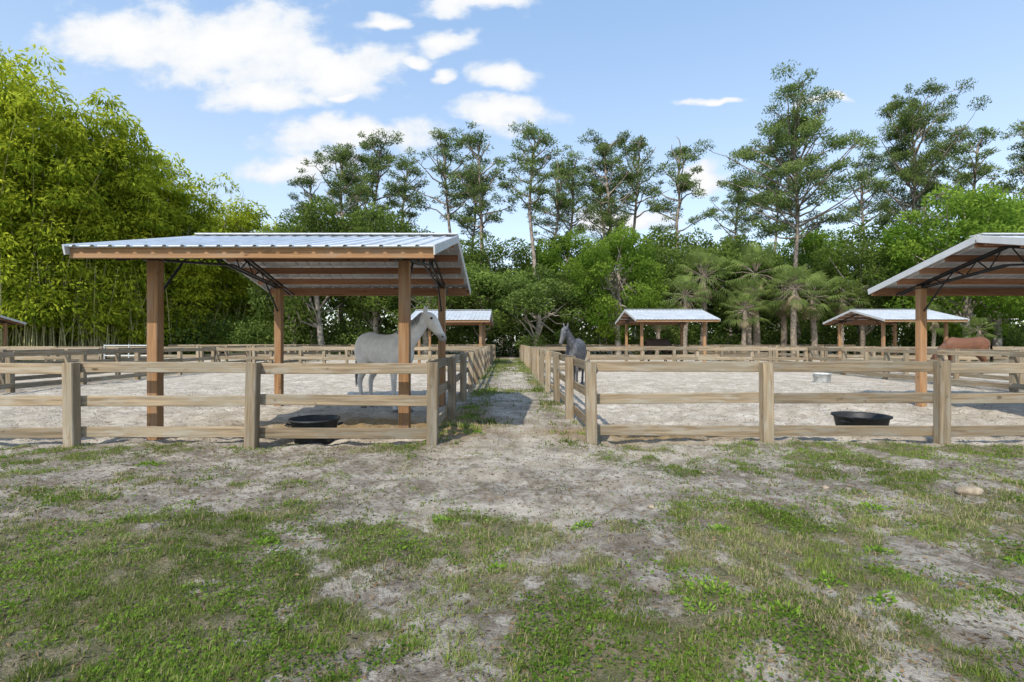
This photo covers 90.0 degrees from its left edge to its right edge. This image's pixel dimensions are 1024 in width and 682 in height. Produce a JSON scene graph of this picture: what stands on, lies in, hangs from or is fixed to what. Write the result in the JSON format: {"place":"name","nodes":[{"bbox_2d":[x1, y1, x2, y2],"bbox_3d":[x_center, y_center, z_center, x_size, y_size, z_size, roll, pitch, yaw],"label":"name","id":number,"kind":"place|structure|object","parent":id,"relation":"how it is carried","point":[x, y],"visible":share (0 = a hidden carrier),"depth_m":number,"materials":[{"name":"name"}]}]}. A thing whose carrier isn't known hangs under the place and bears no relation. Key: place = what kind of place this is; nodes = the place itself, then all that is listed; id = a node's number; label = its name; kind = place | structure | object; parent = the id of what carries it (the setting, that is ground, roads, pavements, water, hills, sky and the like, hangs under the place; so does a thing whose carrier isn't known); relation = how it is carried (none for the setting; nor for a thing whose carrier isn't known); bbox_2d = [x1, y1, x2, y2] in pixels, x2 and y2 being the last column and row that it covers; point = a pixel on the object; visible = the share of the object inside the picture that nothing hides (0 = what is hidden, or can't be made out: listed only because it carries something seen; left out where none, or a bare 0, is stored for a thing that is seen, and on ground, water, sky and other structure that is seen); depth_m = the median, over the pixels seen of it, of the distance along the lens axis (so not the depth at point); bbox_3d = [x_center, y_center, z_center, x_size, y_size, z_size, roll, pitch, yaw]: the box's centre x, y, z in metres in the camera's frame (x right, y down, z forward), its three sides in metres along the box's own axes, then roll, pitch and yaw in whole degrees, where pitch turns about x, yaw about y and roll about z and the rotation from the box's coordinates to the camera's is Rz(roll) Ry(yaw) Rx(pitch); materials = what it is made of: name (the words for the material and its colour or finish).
{"place":"outdoors","nodes":[
{"label":"outdoors","id":0,"kind":"place"},
{"bbox_2d":[0,341,1023,681],"bbox_3d":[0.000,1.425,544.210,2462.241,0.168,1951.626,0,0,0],"label":"ground","id":1,"kind":"structure","parent":0,"point":[548,499],"depth_m":4.29,"materials":[{"name":"sand"}]},
{"bbox_2d":[0,315,26,345],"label":"horse shelter","id":2,"kind":"object","parent":1,"relation":"on","point":[5,321],"visible":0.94,"depth_m":33.46,"materials":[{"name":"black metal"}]},
{"bbox_2d":[0,347,103,360],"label":"wooden fence","id":3,"kind":"object","parent":1,"relation":"on","point":[49,358],"visible":0.39,"depth_m":23.93,"materials":[{"name":"brown wood"}]},
{"bbox_2d":[0,347,146,383],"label":"wooden fence","id":4,"kind":"object","parent":1,"relation":"on","point":[67,358],"visible":0.36,"depth_m":18.82,"materials":[{"name":"brown wood"}]},
{"bbox_2d":[0,346,199,361],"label":"wooden fence","id":5,"kind":"object","parent":1,"relation":"on","point":[197,354],"visible":0.16,"depth_m":27.48,"materials":[{"name":"brown wood"}]},
{"bbox_2d":[0,348,215,392],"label":"wooden fence","id":6,"kind":"object","parent":1,"relation":"on","point":[10,386],"visible":0.6,"depth_m":16.72,"materials":[{"name":"brown wood"}]},
{"bbox_2d":[0,42,303,360],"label":"bamboo grove","id":7,"kind":"object","parent":1,"relation":"on","point":[74,183],"visible":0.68,"depth_m":38.87,"materials":[{"name":"green plant"}]},
{"bbox_2d":[0,362,438,448],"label":"wooden fence","id":8,"kind":"object","parent":1,"relation":"on","point":[71,401],"visible":0.89,"depth_m":7.00,"materials":[{"name":"brown wood"}]},
{"bbox_2d":[168,344,305,357],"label":"wooden fence","id":9,"kind":"object","parent":1,"relation":"on","point":[169,353],"visible":0.32,"depth_m":43.99,"materials":[{"name":"brown wood"}]},
{"bbox_2d":[200,344,317,361],"bbox_3d":[-16.616,1.006,35.703,0.196,1.452,16.752,0,0,0],"label":"wooden fence","id":10,"kind":"object","parent":1,"relation":"on","point":[226,353],"visible":0.37,"depth_m":31.45,"materials":[{"name":"brown wood"}]},
{"bbox_2d":[62,233,470,439],"bbox_3d":[-3.330,-0.102,9.300,4.712,3.665,5.671,0,0,0],"label":"horse shelter","id":11,"kind":"object","parent":1,"relation":"on","point":[404,267],"visible":0.99,"depth_m":7.84,"materials":[{"name":"wood"}]},
{"bbox_2d":[238,210,324,344],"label":"broadleaf tree","id":12,"kind":"object","parent":1,"relation":"on","point":[252,291],"visible":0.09,"depth_m":44.93,"materials":[{"name":"green plant"}]},
{"bbox_2d":[248,344,349,362],"bbox_3d":[-13.986,1.005,35.697,0.201,1.452,16.759,0,0,0],"label":"wooden fence","id":13,"kind":"object","parent":1,"relation":"on","point":[317,352],"visible":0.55,"depth_m":34.48,"materials":[{"name":"brown wood"}]},
{"bbox_2d":[282,167,333,343],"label":"pine tree","id":14,"kind":"object","parent":1,"relation":"on","point":[307,181],"visible":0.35,"depth_m":54.86,"materials":[{"name":"green plant"}]},
{"bbox_2d":[285,414,342,443],"bbox_3d":[-2.860,1.285,7.420,0.712,0.340,0.712,0,0,37],"label":"rubber feed tub","id":15,"kind":"object","parent":1,"relation":"on","point":[319,421],"visible":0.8,"depth_m":7.24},
{"bbox_2d":[269,194,367,354],"bbox_3d":[-16.197,-5.291,43.893,9.360,14.355,9.455,0,0,21],"label":"broadleaf tree","id":16,"kind":"object","parent":1,"relation":"on","point":[306,305],"visible":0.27,"depth_m":43.32,"materials":[{"name":"green plant"}]},
{"bbox_2d":[285,215,351,351],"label":"broadleaf tree","id":17,"kind":"object","parent":1,"relation":"on","point":[330,300],"visible":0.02,"depth_m":56.77,"materials":[{"name":"green plant"}]},
{"bbox_2d":[300,142,383,354],"bbox_3d":[-16.241,-9.091,50.854,7.908,21.678,7.636,0,0,0],"label":"pine tree","id":18,"kind":"object","parent":1,"relation":"on","point":[341,156],"visible":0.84,"depth_m":49.65,"materials":[{"name":"green plant"}]},
{"bbox_2d":[216,347,483,369],"bbox_3d":[-7.588,1.002,24.036,12.592,1.459,0.201,0,0,0],"label":"wooden fence","id":19,"kind":"object","parent":1,"relation":"on","point":[270,358],"visible":0.48,"depth_m":23.93,"materials":[{"name":"brown wood"}]},
{"bbox_2d":[325,167,391,335],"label":"pine tree","id":20,"kind":"object","parent":1,"relation":"on","point":[362,198],"visible":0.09,"depth_m":62.87,"materials":[{"name":"green plant"}]},
{"bbox_2d":[252,346,486,365],"bbox_3d":[-7.612,1.003,27.415,12.546,1.456,0.199,0,0,0],"label":"wooden fence","id":21,"kind":"object","parent":1,"relation":"on","point":[301,354],"visible":0.21,"depth_m":27.48,"materials":[{"name":"brown wood"}]},
{"bbox_2d":[327,200,415,333],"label":"broadleaf tree","id":22,"kind":"object","parent":1,"relation":"on","point":[363,228],"visible":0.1,"depth_m":44.41,"materials":[{"name":"green plant"}]},
{"bbox_2d":[343,128,418,333],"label":"pine tree","id":23,"kind":"object","parent":1,"relation":"on","point":[375,162],"visible":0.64,"depth_m":56.78,"materials":[{"name":"green plant"}]},
{"bbox_2d":[354,306,446,412],"bbox_3d":[-2.485,0.360,10.560,2.460,2.140,0.703,0,0,34],"label":"white horse","id":24,"kind":"object","parent":1,"relation":"on","point":[371,347],"visible":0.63,"depth_m":10.18},
{"bbox_2d":[375,154,429,231],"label":"pine tree","id":25,"kind":"object","parent":1,"relation":"on","point":[406,198],"visible":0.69,"depth_m":67.46,"materials":[{"name":"green plant"}]},
{"bbox_2d":[361,265,479,354],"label":"broadleaf tree","id":26,"kind":"object","parent":1,"relation":"on","point":[430,302],"visible":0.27,"depth_m":43.05,"materials":[{"name":"green plant"}]},
{"bbox_2d":[426,357,446,424],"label":"wooden fence","id":27,"kind":"object","parent":1,"relation":"on","point":[442,388],"visible":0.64,"depth_m":8.56,"materials":[{"name":"brown wood"}]},
{"bbox_2d":[403,127,493,351],"bbox_3d":[-6.941,-11.875,61.458,9.985,27.329,11.222,0,0,-38],"label":"pine tree","id":28,"kind":"object","parent":1,"relation":"on","point":[445,150],"visible":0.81,"depth_m":61.21,"materials":[{"name":"green plant"}]},
{"bbox_2d":[411,310,492,362],"bbox_3d":[-3.620,-0.102,31.800,4.712,3.665,5.671,0,0,0],"label":"horse shelter","id":29,"kind":"object","parent":1,"relation":"on","point":[480,318],"visible":0.59,"depth_m":30.53,"materials":[{"name":"silver metal"}]},
{"bbox_2d":[446,344,495,419],"bbox_3d":[-1.301,1.003,26.679,0.202,1.458,34.816,0,0,-1],"label":"wooden fence","id":30,"kind":"object","parent":1,"relation":"on","point":[480,360],"visible":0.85,"depth_m":11.76,"materials":[{"name":"brown wood"}]},
{"bbox_2d":[440,156,503,250],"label":"pine tree","id":31,"kind":"object","parent":1,"relation":"on","point":[470,213],"visible":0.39,"depth_m":68.85,"materials":[{"name":"green plant"}]},
{"bbox_2d":[445,121,519,269],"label":"pine tree","id":32,"kind":"object","parent":1,"relation":"on","point":[472,173],"visible":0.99,"depth_m":55.03,"materials":[{"name":"green plant"}]},
{"bbox_2d":[436,261,539,343],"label":"broadleaf tree","id":33,"kind":"object","parent":1,"relation":"on","point":[484,286],"visible":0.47,"depth_m":42.77,"materials":[{"name":"green plant"}]},
{"bbox_2d":[462,232,556,354],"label":"broadleaf tree","id":34,"kind":"object","parent":1,"relation":"on","point":[480,255],"visible":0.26,"depth_m":52.25,"materials":[{"name":"green plant"}]},
{"bbox_2d":[0,439,1023,681],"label":"clover groundcover","id":35,"kind":"object","parent":1,"relation":"on","point":[566,658],"visible":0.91,"depth_m":2.75,"materials":[{"name":"green plant"}]},
{"bbox_2d":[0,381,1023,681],"bbox_3d":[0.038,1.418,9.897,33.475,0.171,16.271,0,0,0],"label":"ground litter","id":36,"kind":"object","parent":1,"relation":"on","point":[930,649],"visible":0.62,"depth_m":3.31,"materials":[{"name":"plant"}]},
{"bbox_2d":[497,119,562,346],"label":"pine tree","id":37,"kind":"object","parent":1,"relation":"on","point":[532,133],"visible":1,"depth_m":51.62,"materials":[{"name":"green plant"}]},
{"bbox_2d":[482,264,585,347],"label":"broadleaf tree","id":38,"kind":"object","parent":1,"relation":"on","point":[530,301],"visible":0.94,"depth_m":41.45,"materials":[{"name":"green plant"}]},
{"bbox_2d":[519,344,574,418],"bbox_3d":[0.896,1.006,26.782,0.202,1.452,34.607,0,0,-1],"label":"wooden fence","id":39,"kind":"object","parent":1,"relation":"on","point":[529,356],"visible":0.9,"depth_m":11.96,"materials":[{"name":"brown wood"}]},
{"bbox_2d":[89,303,1023,356],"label":"understory shrubs","id":40,"kind":"object","parent":1,"relation":"on","point":[267,337],"visible":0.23,"depth_m":46.07,"materials":[{"name":"green plant"}]},
{"bbox_2d":[527,162,590,343],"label":"pine tree","id":41,"kind":"object","parent":1,"relation":"on","point":[560,200],"visible":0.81,"depth_m":59.21,"materials":[{"name":"green plant"}]},
{"bbox_2d":[513,226,609,334],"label":"broadleaf tree","id":42,"kind":"object","parent":1,"relation":"on","point":[556,254],"visible":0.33,"depth_m":52.55,"materials":[{"name":"green plant"}]},
{"bbox_2d":[533,144,601,258],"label":"pine tree","id":43,"kind":"object","parent":1,"relation":"on","point":[564,218],"visible":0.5,"depth_m":63.41,"materials":[{"name":"green plant"}]},
{"bbox_2d":[523,266,613,353],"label":"broadleaf tree","id":44,"kind":"object","parent":1,"relation":"on","point":[567,282],"visible":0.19,"depth_m":45.16,"materials":[{"name":"green plant"}]},
{"bbox_2d":[559,323,586,384],"bbox_3d":[1.958,0.435,16.094,0.566,1.990,2.364,0,0,16],"label":"gray horse","id":45,"kind":"object","parent":1,"relation":"on","point":[576,348],"visible":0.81,"depth_m":15.58},
{"bbox_2d":[132,405,1023,617],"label":"broadleaf weeds","id":46,"kind":"object","parent":1,"relation":"on","point":[797,610],"visible":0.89,"depth_m":3.02,"materials":[{"name":"green plant"}]},
{"bbox_2d":[574,358,596,423],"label":"wooden fence","id":47,"kind":"object","parent":1,"relation":"on","point":[579,388],"visible":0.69,"depth_m":8.76,"materials":[{"name":"brown wood"}]},
{"bbox_2d":[567,177,632,342],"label":"pine tree","id":48,"kind":"object","parent":1,"relation":"on","point":[595,225],"visible":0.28,"depth_m":72.19,"materials":[{"name":"green plant"}]},
{"bbox_2d":[562,127,646,353],"bbox_3d":[10.178,-10.474,55.857,8.738,24.542,7.719,0,0,-23],"label":"pine tree","id":49,"kind":"object","parent":1,"relation":"on","point":[604,165],"visible":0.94,"depth_m":55.32,"materials":[{"name":"green plant"}]},
{"bbox_2d":[563,222,668,354],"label":"broadleaf tree","id":50,"kind":"object","parent":1,"relation":"on","point":[599,265],"visible":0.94,"depth_m":41.48,"materials":[{"name":"green plant"}]},
{"bbox_2d":[584,135,677,352],"bbox_3d":[13.820,-11.715,62.441,9.865,27.001,11.088,0,0,-42],"label":"pine tree","id":51,"kind":"object","parent":1,"relation":"on","point":[638,142],"visible":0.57,"depth_m":61.16,"materials":[{"name":"green plant"}]},
{"bbox_2d":[536,346,771,365],"bbox_3d":[7.397,1.002,27.414,12.955,1.458,0.202,0,0,0],"label":"wooden fence","id":52,"kind":"object","parent":1,"relation":"on","point":[721,354],"visible":0.25,"depth_m":27.48,"materials":[{"name":"brown wood"}]},
{"bbox_2d":[644,338,676,360],"bbox_3d":[9.182,0.618,31.666,2.468,1.624,0.604,0,0,-20],"label":"dark bay horse","id":53,"kind":"object","parent":1,"relation":"on","point":[656,342],"visible":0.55,"depth_m":31.35},
{"bbox_2d":[643,296,678,354],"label":"cabbage palm","id":54,"kind":"object","parent":1,"relation":"on","point":[658,330],"visible":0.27,"depth_m":41.75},
{"bbox_2d":[299,248,1023,348],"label":"distant tree line","id":55,"kind":"object","parent":1,"relation":"on","point":[690,336],"visible":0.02,"depth_m":88.89,"materials":[{"name":"plant"}]},
{"bbox_2d":[615,309,720,360],"bbox_3d":[9.200,-0.102,31.200,4.712,3.665,5.671,0,0,0],"label":"horse shelter","id":56,"kind":"object","parent":1,"relation":"on","point":[642,317],"visible":0.99,"depth_m":29.95,"materials":[{"name":"silver metal"}]},
{"bbox_2d":[609,242,726,354],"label":"broadleaf tree","id":57,"kind":"object","parent":1,"relation":"on","point":[677,259],"visible":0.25,"depth_m":45.77,"materials":[{"name":"green plant"}]},
{"bbox_2d":[532,347,807,369],"bbox_3d":[7.417,1.002,24.036,12.933,1.460,0.202,0,0,0],"label":"wooden fence","id":58,"kind":"object","parent":1,"relation":"on","point":[750,358],"visible":0.57,"depth_m":23.93,"materials":[{"name":"brown wood"}]},
{"bbox_2d":[619,227,742,353],"bbox_3d":[18.141,-5.470,56.782,12.866,14.744,12.240,0,0,-8],"label":"broadleaf tree","id":59,"kind":"object","parent":1,"relation":"on","point":[667,239],"visible":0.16,"depth_m":55.12,"materials":[{"name":"green plant"}]},
{"bbox_2d":[644,137,719,337],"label":"pine tree","id":60,"kind":"object","parent":1,"relation":"on","point":[684,184],"visible":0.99,"depth_m":57.15,"materials":[{"name":"green plant"}]},
{"bbox_2d":[659,272,711,353],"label":"cabbage palm","id":61,"kind":"object","parent":1,"relation":"on","point":[686,304],"visible":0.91,"depth_m":39.31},
{"bbox_2d":[673,246,738,353],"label":"cabbage palm","id":62,"kind":"object","parent":1,"relation":"on","point":[702,276],"visible":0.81,"depth_m":42.17,"materials":[{"name":"plant"}]},
{"bbox_2d":[674,344,775,361],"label":"wooden fence","id":63,"kind":"object","parent":1,"relation":"on","point":[736,353],"visible":0.41,"depth_m":32.69,"materials":[{"name":"brown wood"}]},
{"bbox_2d":[706,172,771,251],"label":"pine tree","id":64,"kind":"object","parent":1,"relation":"on","point":[744,219],"visible":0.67,"depth_m":65.04,"materials":[{"name":"green plant"}]},
{"bbox_2d":[698,281,779,343],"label":"broadleaf tree","id":65,"kind":"object","parent":1,"relation":"on","point":[709,306],"visible":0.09,"depth_m":50.16,"materials":[{"name":"green plant"}]},
{"bbox_2d":[691,233,791,338],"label":"broadleaf tree","id":66,"kind":"object","parent":1,"relation":"on","point":[737,243],"visible":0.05,"depth_m":55.50,"materials":[{"name":"green plant"}]},
{"bbox_2d":[690,243,793,352],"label":"broadleaf tree","id":67,"kind":"object","parent":1,"relation":"on","point":[777,262],"visible":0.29,"depth_m":46.48,"materials":[{"name":"green plant"}]},
{"bbox_2d":[720,290,767,344],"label":"cabbage palm","id":68,"kind":"object","parent":1,"relation":"on","point":[744,322],"visible":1,"depth_m":39.08,"materials":[{"name":"plant"}]},
{"bbox_2d":[724,274,774,344],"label":"cabbage palm","id":69,"kind":"object","parent":1,"relation":"on","point":[751,281],"visible":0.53,"depth_m":40.77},
{"bbox_2d":[718,240,793,351],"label":"cabbage palm","id":70,"kind":"object","parent":1,"relation":"on","point":[756,257],"visible":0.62,"depth_m":42.18,"materials":[{"name":"plant"}]},
{"bbox_2d":[725,164,809,330],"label":"pine tree","id":71,"kind":"object","parent":1,"relation":"on","point":[761,210],"visible":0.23,"depth_m":69.26,"materials":[{"name":"green plant"}]},
{"bbox_2d":[712,345,823,361],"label":"wooden fence","id":72,"kind":"object","parent":1,"relation":"on","point":[797,354],"visible":0.36,"depth_m":31.21,"materials":[{"name":"brown wood"}]},
{"bbox_2d":[733,251,833,340],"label":"broadleaf tree","id":73,"kind":"object","parent":1,"relation":"on","point":[801,264],"visible":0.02,"depth_m":48.83,"materials":[{"name":"green plant"}]},
{"bbox_2d":[759,271,817,356],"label":"cabbage palm","id":74,"kind":"object","parent":1,"relation":"on","point":[784,334],"visible":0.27,"depth_m":43.03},
{"bbox_2d":[692,60,891,343],"bbox_3d":[25.670,-10.546,46.257,13.129,24.661,14.443,0,0,-34],"label":"pine tree","id":75,"kind":"object","parent":1,"relation":"on","point":[781,134],"visible":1,"depth_m":44.98,"materials":[{"name":"green plant"}]},
{"bbox_2d":[767,264,826,356],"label":"cabbage palm","id":76,"kind":"object","parent":1,"relation":"on","point":[794,301],"visible":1,"depth_m":39.02,"materials":[{"name":"plant"}]},
{"bbox_2d":[585,361,1023,444],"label":"wooden fence","id":77,"kind":"object","parent":1,"relation":"on","point":[942,398],"visible":0.89,"depth_m":7.19,"materials":[{"name":"brown wood"}]},
{"bbox_2d":[763,225,855,341],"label":"broadleaf tree","id":78,"kind":"object","parent":1,"relation":"on","point":[808,243],"visible":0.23,"depth_m":56.07,"materials":[{"name":"green plant"}]},
{"bbox_2d":[781,271,844,353],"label":"cabbage palm","id":79,"kind":"object","parent":1,"relation":"on","point":[812,314],"visible":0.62,"depth_m":40.96,"materials":[{"name":"plant"}]},
{"bbox_2d":[816,276,871,357],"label":"cabbage palm","id":80,"kind":"object","parent":1,"relation":"on","point":[842,307],"visible":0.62,"depth_m":41.65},
{"bbox_2d":[808,243,912,357],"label":"broadleaf tree","id":81,"kind":"object","parent":1,"relation":"on","point":[866,261],"visible":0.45,"depth_m":42.75,"materials":[{"name":"green plant"}]},
{"bbox_2d":[830,411,892,425],"bbox_3d":[5.350,1.279,7.850,0.796,0.300,0.796,0,0,15],"label":"rubber feed tub","id":82,"kind":"object","parent":1,"relation":"on","point":[853,418],"visible":0.6,"depth_m":7.71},
{"bbox_2d":[844,287,885,357],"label":"cabbage palm","id":83,"kind":"object","parent":1,"relation":"on","point":[862,335],"visible":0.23,"depth_m":42.85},
{"bbox_2d":[808,219,927,338],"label":"broadleaf tree","id":84,"kind":"object","parent":1,"relation":"on","point":[863,238],"visible":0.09,"depth_m":58.26,"materials":[{"name":"green plant"}]},
{"bbox_2d":[828,150,927,249],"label":"pine tree","id":85,"kind":"object","parent":1,"relation":"on","point":[858,208],"visible":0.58,"depth_m":65.81,"materials":[{"name":"green plant"}]},
{"bbox_2d":[823,309,969,357],"bbox_3d":[23.000,-0.102,31.200,4.712,3.665,5.671,0,0,0],"label":"horse shelter","id":86,"kind":"object","parent":1,"relation":"on","point":[884,317],"visible":0.89,"depth_m":30.37,"materials":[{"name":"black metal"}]},
{"bbox_2d":[808,347,1023,392],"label":"wooden fence","id":87,"kind":"object","parent":1,"relation":"on","point":[1014,385],"visible":0.54,"depth_m":16.83,"materials":[{"name":"brown wood"}]},
{"bbox_2d":[824,346,1023,361],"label":"wooden fence","id":88,"kind":"object","parent":1,"relation":"on","point":[827,355],"visible":0.19,"depth_m":27.48,"materials":[{"name":"brown wood"}]},
{"bbox_2d":[860,77,991,228],"bbox_3d":[41.124,-12.380,52.329,10.503,28.436,11.554,0,0,31],"label":"pine tree","id":89,"kind":"object","parent":1,"relation":"on","point":[912,124],"visible":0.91,"depth_m":51.32,"materials":[{"name":"green plant"}]},
{"bbox_2d":[895,151,962,225],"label":"pine tree","id":90,"kind":"object","parent":1,"relation":"on","point":[899,182],"visible":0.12,"depth_m":60.08,"materials":[{"name":"green plant"}]},
{"bbox_2d":[909,302,951,346],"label":"cabbage palm","id":91,"kind":"object","parent":1,"relation":"on","point":[933,326],"visible":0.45,"depth_m":36.89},
{"bbox_2d":[864,347,1023,383],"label":"wooden fence","id":92,"kind":"object","parent":1,"relation":"on","point":[956,360],"visible":0.42,"depth_m":18.95,"materials":[{"name":"brown wood"}]},
{"bbox_2d":[868,233,1023,406],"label":"horse shelter","id":93,"kind":"object","parent":1,"relation":"on","point":[986,264],"visible":0.99,"depth_m":11.12,"materials":[{"name":"wood"}]},
{"bbox_2d":[869,347,1023,361],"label":"wooden fence","id":94,"kind":"object","parent":1,"relation":"on","point":[975,358],"visible":0.13,"depth_m":23.93,"materials":[{"name":"brown wood"}]},
{"bbox_2d":[874,182,1023,337],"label":"broadleaf tree","id":95,"kind":"object","parent":1,"relation":"on","point":[975,214],"visible":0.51,"depth_m":37.63,"materials":[{"name":"green plant"}]},
{"bbox_2d":[930,336,993,373],"bbox_3d":[19.308,0.618,22.027,2.468,1.624,0.604,0,0,8],"label":"bay horse","id":96,"kind":"object","parent":1,"relation":"on","point":[978,342],"visible":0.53,"depth_m":21.81},
{"bbox_2d":[954,485,983,495],"bbox_3d":[4.267,1.403,4.774,0.228,0.110,0.172,0,0,0],"label":"rock","id":97,"kind":"object","parent":1,"relation":"on","point":[968,490],"visible":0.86,"depth_m":4.73,"materials":[{"name":"stone"}]},
{"bbox_2d":[918,195,1023,346],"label":"broadleaf tree","id":98,"kind":"object","parent":1,"relation":"on","point":[999,331],"visible":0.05,"depth_m":42.01,"materials":[{"name":"green plant"}]},
{"bbox_2d":[939,125,1018,206],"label":"pine tree","id":99,"kind":"object","parent":1,"relation":"on","point":[980,171],"visible":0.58,"depth_m":59.26,"materials":[{"name":"green plant"}]},
{"bbox_2d":[960,316,997,340],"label":"cabbage palm","id":100,"kind":"object","parent":1,"relation":"on","point":[980,322],"visible":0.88,"depth_m":34.81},
{"bbox_2d":[993,120,1023,203],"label":"pine tree","id":101,"kind":"object","parent":1,"relation":"on","point":[1020,157],"visible":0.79,"depth_m":57.97,"materials":[{"name":"green plant"}]},
{"bbox_2d":[0,359,1023,681],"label":"turf grass","id":102,"kind":"structure","parent":0,"point":[524,371],"depth_m":3.15,"materials":[{"name":"plant"}]},
{"bbox_2d":[0,0,1023,340],"label":"sky","id":103,"kind":"structure","parent":0,"point":[249,90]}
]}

